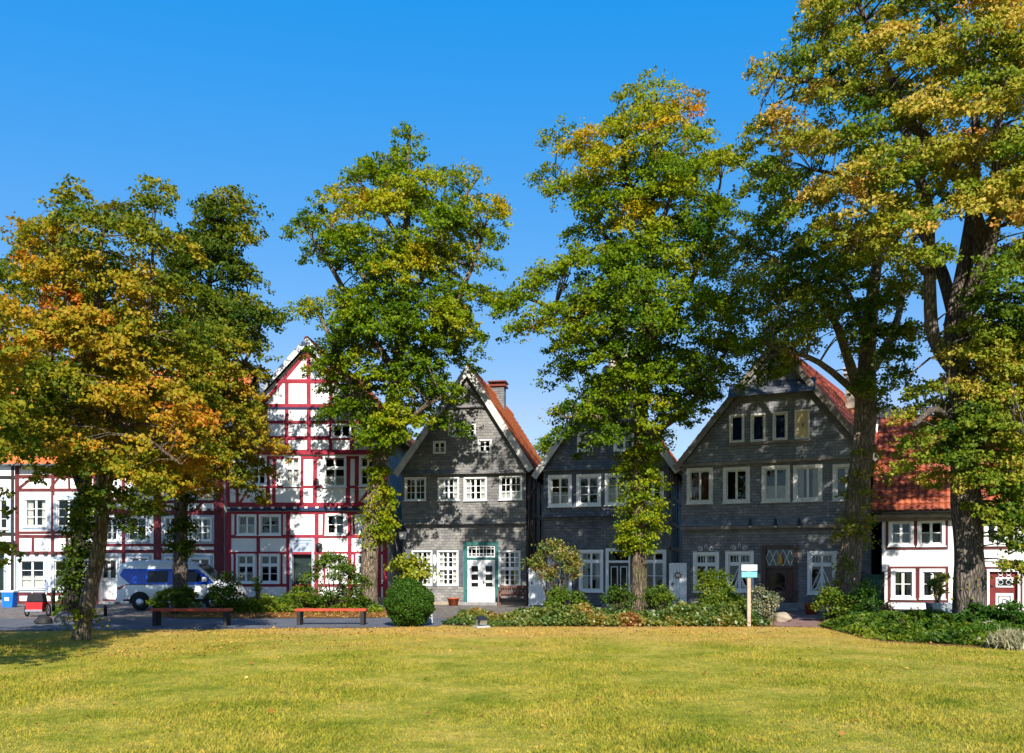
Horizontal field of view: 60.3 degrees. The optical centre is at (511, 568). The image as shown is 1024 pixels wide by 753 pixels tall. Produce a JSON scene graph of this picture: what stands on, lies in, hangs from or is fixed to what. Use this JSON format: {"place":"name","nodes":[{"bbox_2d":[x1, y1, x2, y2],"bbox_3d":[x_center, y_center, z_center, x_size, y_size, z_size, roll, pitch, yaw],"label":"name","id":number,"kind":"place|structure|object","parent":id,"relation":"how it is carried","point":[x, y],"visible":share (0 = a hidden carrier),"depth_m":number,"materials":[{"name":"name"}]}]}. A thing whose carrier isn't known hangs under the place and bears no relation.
{"place":"outdoors","nodes":[
{"label":"outdoors","id":0,"kind":"place"},
{"bbox_2d":[0,385,34,602],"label":"timber framed house","id":1,"kind":"structure","parent":0,"point":[7,480],"depth_m":41.98,"materials":[{"name":"white paint"}]},
{"bbox_2d":[0,496,10,531],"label":"window","id":2,"kind":"structure","parent":1,"relation":"in","point":[8,529],"depth_m":41.96,"materials":[{"name":"white paint"}]},
{"bbox_2d":[99,370,259,603],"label":"timber framed house","id":3,"kind":"structure","parent":0,"point":[208,516],"depth_m":40.30,"materials":[{"name":"white paint"}]},
{"bbox_2d":[104,556,116,598],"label":"door","id":4,"kind":"structure","parent":3,"relation":"in","point":[110,563],"depth_m":40.47,"materials":[{"name":"white paint"}]},
{"bbox_2d":[125,515,149,543],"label":"window","id":5,"kind":"structure","parent":3,"relation":"in","point":[127,536],"depth_m":40.31,"materials":[{"name":"white paint"}]},
{"bbox_2d":[190,515,213,542],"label":"window","id":6,"kind":"structure","parent":3,"relation":"in","point":[210,518],"depth_m":40.23,"materials":[{"name":"white paint"}]},
{"bbox_2d":[0,618,449,630],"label":"footpath","id":7,"kind":"structure","parent":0,"point":[14,624],"depth_m":25.56,"materials":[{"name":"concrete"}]},
{"bbox_2d":[150,608,232,625],"bbox_3d":[-8.928,1.365,24.600,2.174,0.511,0.420,0,0,0],"label":"bench","id":8,"kind":"object","parent":7,"relation":"on","point":[156,616],"visible":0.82,"depth_m":24.40,"materials":[{"name":"brown wood"}]},
{"bbox_2d":[294,608,367,624],"bbox_3d":[-5.112,1.374,25.000,2.009,0.493,0.420,0,0,0],"label":"bench","id":9,"kind":"object","parent":7,"relation":"on","point":[301,610],"visible":0.88,"depth_m":24.80,"materials":[{"name":"brown wood"}]},
{"bbox_2d":[382,577,435,626],"bbox_3d":[-2.854,0.937,24.408,1.504,1.426,1.537,0,0,0],"label":"ball bush","id":10,"kind":"object","parent":7,"relation":"on","point":[401,607],"visible":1,"depth_m":23.98,"materials":[{"name":"green plant"}]},
{"bbox_2d":[216,336,414,603],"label":"timber framed house","id":11,"kind":"structure","parent":0,"point":[291,531],"depth_m":39.73,"materials":[{"name":"white paint"}]},
{"bbox_2d":[236,554,254,583],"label":"window","id":12,"kind":"structure","parent":11,"relation":"in","point":[246,576],"depth_m":40.07,"materials":[{"name":"white paint"}]},
{"bbox_2d":[236,514,256,535],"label":"window","id":13,"kind":"structure","parent":11,"relation":"in","point":[242,530],"depth_m":40.06,"materials":[{"name":"white paint"}]},
{"bbox_2d":[259,554,279,583],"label":"window","id":14,"kind":"structure","parent":11,"relation":"in","point":[261,564],"depth_m":39.94,"materials":[{"name":"white paint"}]},
{"bbox_2d":[258,514,280,535],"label":"window","id":15,"kind":"structure","parent":11,"relation":"in","point":[261,516],"depth_m":39.94,"materials":[{"name":"white paint"}]},
{"bbox_2d":[283,456,300,486],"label":"window","id":16,"kind":"structure","parent":11,"relation":"in","point":[293,470],"depth_m":39.79,"materials":[{"name":"white paint"}]},
{"bbox_2d":[294,554,311,593],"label":"door","id":17,"kind":"structure","parent":11,"relation":"in","point":[301,561],"depth_m":40.08,"materials":[{"name":"green paint"}]},
{"bbox_2d":[322,456,346,487],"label":"window","id":18,"kind":"structure","parent":11,"relation":"in","point":[334,481],"depth_m":39.61,"materials":[{"name":"white paint"}]},
{"bbox_2d":[324,513,345,535],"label":"window","id":19,"kind":"structure","parent":11,"relation":"in","point":[335,515],"depth_m":39.68,"materials":[{"name":"white paint"}]},
{"bbox_2d":[0,603,827,618],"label":"forecourt","id":20,"kind":"structure","parent":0,"point":[130,611],"depth_m":32.90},
{"bbox_2d":[0,590,18,606],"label":"waste bin","id":21,"kind":"object","parent":20,"relation":"on","point":[9,598],"visible":0.96,"depth_m":36.30,"materials":[{"name":"blue plastic"}]},
{"bbox_2d":[24,588,50,615],"bbox_3d":[-15.885,1.127,29.516,0.722,0.950,0.648,0,0,-9],"label":"bicycle trailer","id":22,"kind":"object","parent":20,"relation":"on","point":[36,602],"visible":0.99,"depth_m":29.30,"materials":[{"name":"red metal"}]},
{"bbox_2d":[2,357,110,603],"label":"timber framed house","id":23,"kind":"structure","parent":20,"relation":"on","point":[39,518],"depth_m":40.02,"materials":[{"name":"white paint"}]},
{"bbox_2d":[16,557,47,591],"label":"window","id":24,"kind":"structure","parent":23,"relation":"in","point":[28,583],"depth_m":40.04,"materials":[{"name":"white paint"}]},
{"bbox_2d":[21,495,49,529],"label":"window","id":25,"kind":"structure","parent":23,"relation":"in","point":[45,499],"depth_m":40.03,"materials":[{"name":"white paint"}]},
{"bbox_2d":[50,557,67,591],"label":"window","id":26,"kind":"structure","parent":23,"relation":"in","point":[53,560],"depth_m":39.98,"materials":[{"name":"white paint"}]},
{"bbox_2d":[53,495,75,529],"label":"window","id":27,"kind":"structure","parent":23,"relation":"in","point":[56,498],"depth_m":39.98,"materials":[{"name":"white paint"}]},
{"bbox_2d":[0,222,165,612],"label":"tree","id":28,"kind":"object","parent":20,"relation":"on","point":[77,548],"visible":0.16,"depth_m":27.19,"materials":[{"name":"green plant"}]},
{"bbox_2d":[116,560,247,609],"bbox_3d":[-12.877,0.623,34.600,4.640,1.953,2.200,0,0,0],"label":"delivery van","id":29,"kind":"object","parent":20,"relation":"on","point":[139,582],"visible":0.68,"depth_m":33.73,"materials":[{"name":"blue metal"}]},
{"bbox_2d":[161,608,387,617],"bbox_3d":[-8.604,1.580,33.100,9.173,0.001,9.800,0,0,0],"label":"flower bed","id":30,"kind":"object","parent":20,"relation":"on","point":[281,613],"visible":0.4,"depth_m":29.78,"materials":[{"name":"red plant"}]},
{"bbox_2d":[39,184,293,607],"bbox_3d":[-13.039,-6.378,32.375,10.452,16.222,9.573,0,0,0],"label":"tree","id":31,"kind":"object","parent":30,"relation":"on","point":[230,317],"visible":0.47,"depth_m":31.06,"materials":[{"name":"green plant"}]},
{"bbox_2d":[145,582,202,613],"bbox_3d":[-11.700,1.071,30.602,1.902,1.184,1.725,0,0,-23],"label":"shrub","id":32,"kind":"object","parent":30,"relation":"on","point":[179,599],"visible":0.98,"depth_m":30.41,"materials":[{"name":"green plant"}]},
{"bbox_2d":[197,569,250,611],"bbox_3d":[-10.173,0.836,31.261,1.630,1.647,1.740,0,0,33],"label":"shrub","id":33,"kind":"object","parent":30,"relation":"on","point":[224,593],"visible":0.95,"depth_m":31.00,"materials":[{"name":"green plant"}]},
{"bbox_2d":[286,581,317,611],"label":"shrub","id":34,"kind":"object","parent":30,"relation":"on","point":[298,594],"visible":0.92,"depth_m":31.84,"materials":[{"name":"green plant"}]},
{"bbox_2d":[231,592,383,612],"bbox_3d":[-7.783,1.257,34.233,6.361,0.780,5.803,0,0,0],"label":"ground cover","id":35,"kind":"object","parent":30,"relation":"on","point":[266,603],"visible":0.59,"depth_m":32.05,"materials":[{"name":"green plant"}]},
{"bbox_2d":[297,549,374,607],"bbox_3d":[-6.396,0.484,32.183,2.736,2.358,2.290,0,0,0],"label":"rose bush","id":36,"kind":"object","parent":30,"relation":"on","point":[344,567],"visible":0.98,"depth_m":31.95,"materials":[{"name":"green plant"}]},
{"bbox_2d":[278,121,514,604],"bbox_3d":[-4.598,-7.965,34.886,9.478,19.401,8.210,0,0,0],"label":"tree","id":37,"kind":"object","parent":30,"relation":"on","point":[450,316],"visible":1,"depth_m":33.25,"materials":[{"name":"green plant"}]},
{"bbox_2d":[383,551,443,600],"bbox_3d":[-3.786,0.493,33.511,1.971,2.324,1.798,0,0,25],"label":"sapling","id":38,"kind":"object","parent":20,"relation":"on","point":[410,567],"visible":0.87,"depth_m":33.32,"materials":[{"name":"green plant"}]},
{"bbox_2d":[393,364,543,604],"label":"slate house","id":39,"kind":"structure","parent":20,"relation":"on","point":[472,523],"depth_m":38.97,"materials":[{"name":"grey stone"}]},
{"bbox_2d":[404,477,426,500],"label":"window","id":40,"kind":"structure","parent":39,"relation":"in","point":[406,478],"depth_m":39.29,"materials":[{"name":"white paint"}]},
{"bbox_2d":[437,551,457,585],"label":"window","id":41,"kind":"structure","parent":39,"relation":"in","point":[441,554],"depth_m":39.23,"materials":[{"name":"white paint"}]},
{"bbox_2d":[437,477,459,500],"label":"window","id":42,"kind":"structure","parent":39,"relation":"in","point":[442,492],"depth_m":39.08,"materials":[{"name":"white paint"}]},
{"bbox_2d":[463,477,486,500],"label":"window","id":43,"kind":"structure","parent":39,"relation":"in","point":[468,492],"depth_m":38.91,"materials":[{"name":"white paint"}]},
{"bbox_2d":[468,560,494,601],"bbox_3d":[-1.355,0.581,38.964,1.249,1.958,0.111,0,0,9],"label":"door","id":44,"kind":"structure","parent":39,"relation":"in","point":[481,573],"depth_m":38.96,"materials":[{"name":"white paint"}]},
{"bbox_2d":[498,551,520,586],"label":"window","id":45,"kind":"structure","parent":39,"relation":"in","point":[502,568],"depth_m":38.80,"materials":[{"name":"white paint"}]},
{"bbox_2d":[498,475,522,500],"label":"window","id":46,"kind":"structure","parent":39,"relation":"in","point":[503,495],"depth_m":38.65,"materials":[{"name":"white paint"}]},
{"bbox_2d":[497,585,527,605],"bbox_3d":[0.040,1.150,38.304,1.270,0.900,0.522,0,0,9],"label":"garden bench","id":47,"kind":"object","parent":20,"relation":"on","point":[513,592],"visible":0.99,"depth_m":38.48,"materials":[{"name":"brown wood"}]},
{"bbox_2d":[529,567,545,606],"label":"gate","id":48,"kind":"structure","parent":20,"relation":"on","point":[536,594],"depth_m":37.19,"materials":[{"name":"metal"}]},
{"bbox_2d":[530,569,543,604],"bbox_3d":[1.063,0.770,37.200,0.590,1.540,0.040,0,0,9],"label":"door leaf","id":49,"kind":"structure","parent":48,"relation":"in","point":[536,589],"depth_m":37.19,"materials":[{"name":"grey wood"}]},
{"bbox_2d":[519,537,584,599],"bbox_3d":[1.525,0.277,30.980,2.125,2.760,2.184,0,0,35],"label":"tree","id":50,"kind":"object","parent":20,"relation":"on","point":[564,556],"visible":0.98,"depth_m":30.74,"materials":[{"name":"green plant"}]},
{"bbox_2d":[669,563,686,604],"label":"gate","id":51,"kind":"structure","parent":20,"relation":"on","point":[680,578],"depth_m":34.97,"materials":[{"name":"metal"}]},
{"bbox_2d":[671,565,684,604],"bbox_3d":[6.578,0.692,35.000,0.555,1.696,0.040,0,0,9],"label":"door leaf","id":52,"kind":"structure","parent":51,"relation":"in","point":[679,585],"depth_m":34.97,"materials":[{"name":"grey wood"}]},
{"bbox_2d":[672,339,880,610],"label":"slate house","id":53,"kind":"structure","parent":20,"relation":"on","point":[765,469],"depth_m":34.04,"materials":[{"name":"slate"},{"name":"red roof tile"},{"name":"white painted timber"}]},
{"bbox_2d":[686,467,712,504],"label":"window","id":54,"kind":"structure","parent":53,"relation":"in","point":[699,487],"depth_m":35.23,"materials":[{"name":"white paint"}]},
{"bbox_2d":[692,544,718,592],"bbox_3d":[7.730,-0.022,35.133,1.096,1.957,0.173,0,0,25],"label":"window","id":55,"kind":"structure","parent":53,"relation":"in","point":[695,554],"depth_m":35.18,"materials":[{"name":"white paint"}]},
{"bbox_2d":[722,466,749,503],"bbox_3d":[8.776,-3.259,34.511,1.093,1.433,0.168,0,0,25],"label":"window","id":56,"kind":"structure","parent":53,"relation":"in","point":[729,469],"depth_m":34.53,"materials":[{"name":"white paint"}]},
{"bbox_2d":[729,414,743,442],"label":"window","id":57,"kind":"structure","parent":53,"relation":"in","point":[736,422],"depth_m":34.50,"materials":[{"name":"white paint"}]},
{"bbox_2d":[725,543,753,592],"bbox_3d":[8.919,-0.040,34.579,1.155,1.963,0.173,0,0,25],"label":"window","id":58,"kind":"structure","parent":53,"relation":"in","point":[751,552],"depth_m":34.60,"materials":[{"name":"white paint"}]},
{"bbox_2d":[750,413,765,441],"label":"window","id":59,"kind":"structure","parent":53,"relation":"in","point":[757,424],"depth_m":34.16,"materials":[{"name":"white paint"}]},
{"bbox_2d":[761,465,790,502],"bbox_3d":[10.153,-3.245,33.933,1.115,1.437,0.284,0,0,25],"label":"window","id":60,"kind":"structure","parent":53,"relation":"in","point":[770,494],"depth_m":33.92,"materials":[{"name":"white paint"}]},
{"bbox_2d":[767,569,792,602],"bbox_3d":[10.352,0.777,34.058,1.019,1.567,0.141,0,0,25],"label":"door","id":61,"kind":"structure","parent":53,"relation":"in","point":[778,580],"depth_m":34.05,"materials":[{"name":"brown wood"}]},
{"bbox_2d":[773,411,787,440],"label":"window","id":62,"kind":"structure","parent":53,"relation":"in","point":[780,419],"depth_m":33.80,"materials":[{"name":"white paint"}]},
{"bbox_2d":[792,464,822,502],"bbox_3d":[11.214,-3.227,33.439,1.113,1.416,0.285,0,0,25],"label":"window","id":63,"kind":"structure","parent":53,"relation":"in","point":[798,474],"depth_m":33.44,"materials":[{"name":"white paint"}]},
{"bbox_2d":[806,551,836,594],"bbox_3d":[11.690,0.171,33.288,1.103,1.650,0.173,0,0,25],"label":"window","id":64,"kind":"structure","parent":53,"relation":"in","point":[810,591],"depth_m":33.34,"materials":[{"name":"white paint"}]},
{"bbox_2d":[832,464,849,501],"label":"window","id":65,"kind":"structure","parent":53,"relation":"in","point":[835,467],"depth_m":32.94,"materials":[{"name":"white paint"}]},
{"bbox_2d":[861,572,884,612],"bbox_3d":[12.677,0.850,31.000,0.769,1.500,0.100,0,0,6],"label":"board fence","id":66,"kind":"object","parent":20,"relation":"on","point":[879,579],"visible":0.46,"depth_m":30.97,"materials":[{"name":"wood"}]},
{"bbox_2d":[870,415,1023,611],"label":"plaster house","id":67,"kind":"structure","parent":20,"relation":"on","point":[917,543],"depth_m":30.84,"materials":[{"name":"white paint"}]},
{"bbox_2d":[888,521,914,546],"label":"window","id":68,"kind":"structure","parent":67,"relation":"in","point":[896,539],"depth_m":31.06,"materials":[{"name":"white paint"}]},
{"bbox_2d":[890,569,915,599],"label":"window","id":69,"kind":"structure","parent":67,"relation":"in","point":[910,573],"depth_m":31.06,"materials":[{"name":"white paint"}]},
{"bbox_2d":[916,520,945,546],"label":"window","id":70,"kind":"structure","parent":67,"relation":"in","point":[924,539],"depth_m":30.74,"materials":[{"name":"white paint"}]},
{"bbox_2d":[919,569,945,599],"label":"window","id":71,"kind":"structure","parent":67,"relation":"in","point":[924,595],"depth_m":30.72,"materials":[{"name":"white paint"}]},
{"bbox_2d":[989,572,1016,608],"bbox_3d":[16.640,0.809,29.898,0.837,1.502,0.111,0,0,22],"label":"door","id":72,"kind":"structure","parent":67,"relation":"in","point":[1001,590],"depth_m":29.91,"materials":[{"name":"red paint"}]},
{"bbox_2d":[0,625,1023,752],"bbox_3d":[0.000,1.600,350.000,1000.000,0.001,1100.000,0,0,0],"label":"lawn","id":73,"kind":"structure","parent":0,"point":[498,662],"depth_m":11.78,"materials":[{"name":"green plant"}]},
{"bbox_2d":[0,287,51,572],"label":"tree","id":74,"kind":"object","parent":73,"relation":"on","point":[9,312],"visible":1,"depth_m":14.92,"materials":[{"name":"green plant"}]},
{"bbox_2d":[0,173,245,640],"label":"tree","id":75,"kind":"object","parent":73,"relation":"on","point":[105,396],"visible":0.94,"depth_m":18.63,"materials":[{"name":"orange plant"}]},
{"bbox_2d":[0,611,1016,741],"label":"fallen leaves","id":76,"kind":"object","parent":73,"relation":"on","point":[841,732],"visible":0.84,"depth_m":21.05,"materials":[{"name":"orange plant"}]},
{"bbox_2d":[0,0,1023,460],"label":"sky","id":77,"kind":"structure","parent":0,"point":[271,99],"materials":[{"name":"blue"}]},
{"bbox_2d":[532,433,553,459],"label":"distant tree","id":78,"kind":"object","parent":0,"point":[545,449],"visible":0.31,"depth_m":94.24,"materials":[{"name":"green plant"}]},
{"bbox_2d":[531,365,682,607],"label":"slate house","id":79,"kind":"structure","parent":0,"point":[579,502],"depth_m":37.16,"materials":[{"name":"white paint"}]},
{"bbox_2d":[546,551,571,592],"bbox_3d":[2.043,0.125,37.605,1.125,1.792,0.285,0,0,16],"label":"window","id":80,"kind":"structure","parent":79,"relation":"in","point":[569,584],"depth_m":37.63,"materials":[{"name":"white paint"}]},
{"bbox_2d":[547,475,571,507],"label":"window","id":81,"kind":"structure","parent":79,"relation":"in","point":[559,499],"depth_m":37.49,"materials":[{"name":"white paint"}]},
{"bbox_2d":[575,474,601,506],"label":"window","id":82,"kind":"structure","parent":79,"relation":"in","point":[578,476],"depth_m":37.10,"materials":[{"name":"white paint"}]},
{"bbox_2d":[579,550,603,592],"bbox_3d":[3.348,0.107,37.231,1.104,1.808,0.285,0,0,16],"label":"window","id":83,"kind":"structure","parent":79,"relation":"in","point":[583,582],"depth_m":37.25,"materials":[{"name":"white paint"}]},
{"bbox_2d":[604,473,628,505],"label":"window","id":84,"kind":"structure","parent":79,"relation":"in","point":[610,493],"depth_m":36.83,"materials":[{"name":"white paint"}]},
{"bbox_2d":[609,563,627,603],"bbox_3d":[4.484,0.659,36.938,0.824,1.802,0.111,0,0,16],"label":"door","id":85,"kind":"structure","parent":79,"relation":"in","point":[618,572],"depth_m":36.95,"materials":[{"name":"paint"}]},
{"bbox_2d":[646,550,665,589],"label":"window","id":86,"kind":"structure","parent":79,"relation":"in","point":[663,552],"depth_m":36.37,"materials":[{"name":"white paint"}]},
{"bbox_2d":[441,617,774,626],"bbox_3d":[3.059,1.592,26.800,10.779,0.001,5.400,0,0,0],"label":"planting bed","id":87,"kind":"object","parent":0,"point":[576,625],"visible":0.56,"depth_m":24.30,"materials":[{"name":"soil"}]},
{"bbox_2d":[541,584,588,606],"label":"shrub","id":88,"kind":"object","parent":87,"relation":"on","point":[558,595],"visible":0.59,"depth_m":27.18,"materials":[{"name":"green plant"}]},
{"bbox_2d":[441,600,771,626],"bbox_3d":[2.850,1.260,25.759,9.793,0.769,3.157,0,0,0],"label":"ground cover","id":89,"kind":"object","parent":87,"relation":"on","point":[676,614],"visible":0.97,"depth_m":24.67,"materials":[{"name":"green plant"}]},
{"bbox_2d":[598,583,638,612],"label":"shrub","id":90,"kind":"object","parent":87,"relation":"on","point":[616,594],"visible":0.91,"depth_m":27.54,"materials":[{"name":"green plant"}]},
{"bbox_2d":[481,65,760,611],"bbox_3d":[3.795,-7.759,29.316,9.624,18.959,8.338,0,0,0],"label":"tree","id":91,"kind":"object","parent":87,"relation":"on","point":[616,261],"visible":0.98,"depth_m":27.66,"materials":[{"name":"green plant"}]},
{"bbox_2d":[634,583,681,611],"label":"shrub","id":92,"kind":"object","parent":87,"relation":"on","point":[659,596],"visible":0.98,"depth_m":27.22,"materials":[{"name":"green plant"}]},
{"bbox_2d":[693,567,738,603],"bbox_3d":[6.329,0.798,27.214,1.639,1.717,1.532,0,0,0],"label":"shrub","id":93,"kind":"object","parent":87,"relation":"on","point":[712,582],"visible":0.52,"depth_m":27.05,"materials":[{"name":"green plant"}]},
{"bbox_2d":[698,586,753,608],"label":"shrub","id":94,"kind":"object","parent":87,"relation":"on","point":[719,597],"visible":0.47,"depth_m":25.42,"materials":[{"name":"green plant"}]},
{"bbox_2d":[741,565,756,625],"bbox_3d":[6.547,0.796,24.385,0.430,1.809,0.120,0,0,0],"label":"notice post","id":95,"kind":"object","parent":87,"relation":"on","point":[748,574],"visible":0.84,"depth_m":24.36,"materials":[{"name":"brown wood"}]},
{"bbox_2d":[744,583,783,622],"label":"flowering shrub","id":96,"kind":"object","parent":87,"relation":"on","point":[766,604],"visible":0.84,"depth_m":26.07,"materials":[{"name":"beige plant"}]},
{"bbox_2d":[770,611,820,626],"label":"paved path","id":97,"kind":"structure","parent":0,"point":[801,619],"depth_m":26.98,"materials":[{"name":"stone"}]},
{"bbox_2d":[819,617,1010,649],"bbox_3d":[11.901,1.592,24.466,8.108,0.001,14.150,0,0,35],"label":"planting bed","id":98,"kind":"object","parent":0,"point":[821,619],"visible":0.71,"depth_m":19.03,"materials":[{"name":"soil"}]},
{"bbox_2d":[695,201,942,614],"bbox_3d":[9.868,-5.161,28.136,7.125,13.846,10.299,0,0,32],"label":"tree","id":99,"kind":"object","parent":98,"relation":"on","point":[861,386],"visible":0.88,"depth_m":25.98,"materials":[{"name":"green plant"}]},
{"bbox_2d":[810,586,853,619],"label":"shrub","id":100,"kind":"object","parent":98,"relation":"on","point":[833,597],"visible":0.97,"depth_m":26.24,"materials":[{"name":"green plant"}]},
{"bbox_2d":[840,580,888,614],"bbox_3d":[10.379,0.990,25.976,1.350,1.332,1.019,0,0,0],"label":"shrub","id":101,"kind":"object","parent":98,"relation":"on","point":[861,596],"visible":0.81,"depth_m":25.90,"materials":[{"name":"green plant"}]},
{"bbox_2d":[721,0,1023,613],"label":"tree","id":102,"kind":"object","parent":98,"relation":"on","point":[977,426],"visible":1,"depth_m":21.23,"materials":[{"name":"green plant"}]},
{"bbox_2d":[883,610,955,628],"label":"shrub","id":103,"kind":"object","parent":98,"relation":"on","point":[892,618],"visible":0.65,"depth_m":20.85,"materials":[{"name":"green plant"}]},
{"bbox_2d":[817,606,1023,646],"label":"ground cover","id":104,"kind":"object","parent":98,"relation":"on","point":[853,625],"visible":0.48,"depth_m":20.07,"materials":[{"name":"green plant"}]},
{"bbox_2d":[951,601,1002,622],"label":"shrub","id":105,"kind":"object","parent":98,"relation":"on","point":[973,612],"visible":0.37,"depth_m":21.28,"materials":[{"name":"green plant"}]},
{"bbox_2d":[983,625,1023,650],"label":"ornamental grass","id":106,"kind":"object","parent":98,"relation":"on","point":[1009,639],"depth_m":17.46,"materials":[{"name":"beige plant"}]},
{"bbox_2d":[994,599,1023,625],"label":"shrub","id":107,"kind":"object","parent":98,"relation":"on","point":[1011,614],"visible":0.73,"depth_m":20.52,"materials":[{"name":"green plant"}]},
{"bbox_3d":[12.919,1.490,26.500,0.720,0.220,0.320,0,0,0],"label":"trough block","id":108,"kind":"object","parent":98,"relation":"on","visible":0},
{"bbox_2d":[925,602,951,612],"bbox_3d":[12.919,1.200,26.500,0.836,0.360,0.400,0,0,0],"label":"plant trough","id":109,"kind":"object","parent":108,"relation":"on","point":[945,606],"visible":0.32,"depth_m":26.30,"materials":[{"name":"metal"}]},
{"bbox_2d":[924,571,951,602],"bbox_3d":[12.807,0.855,26.498,0.821,1.594,0.750,0,0,0],"label":"tree","id":110,"kind":"object","parent":109,"relation":"in","point":[936,587],"visible":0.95,"depth_m":26.42,"materials":[{"name":"green plant"}]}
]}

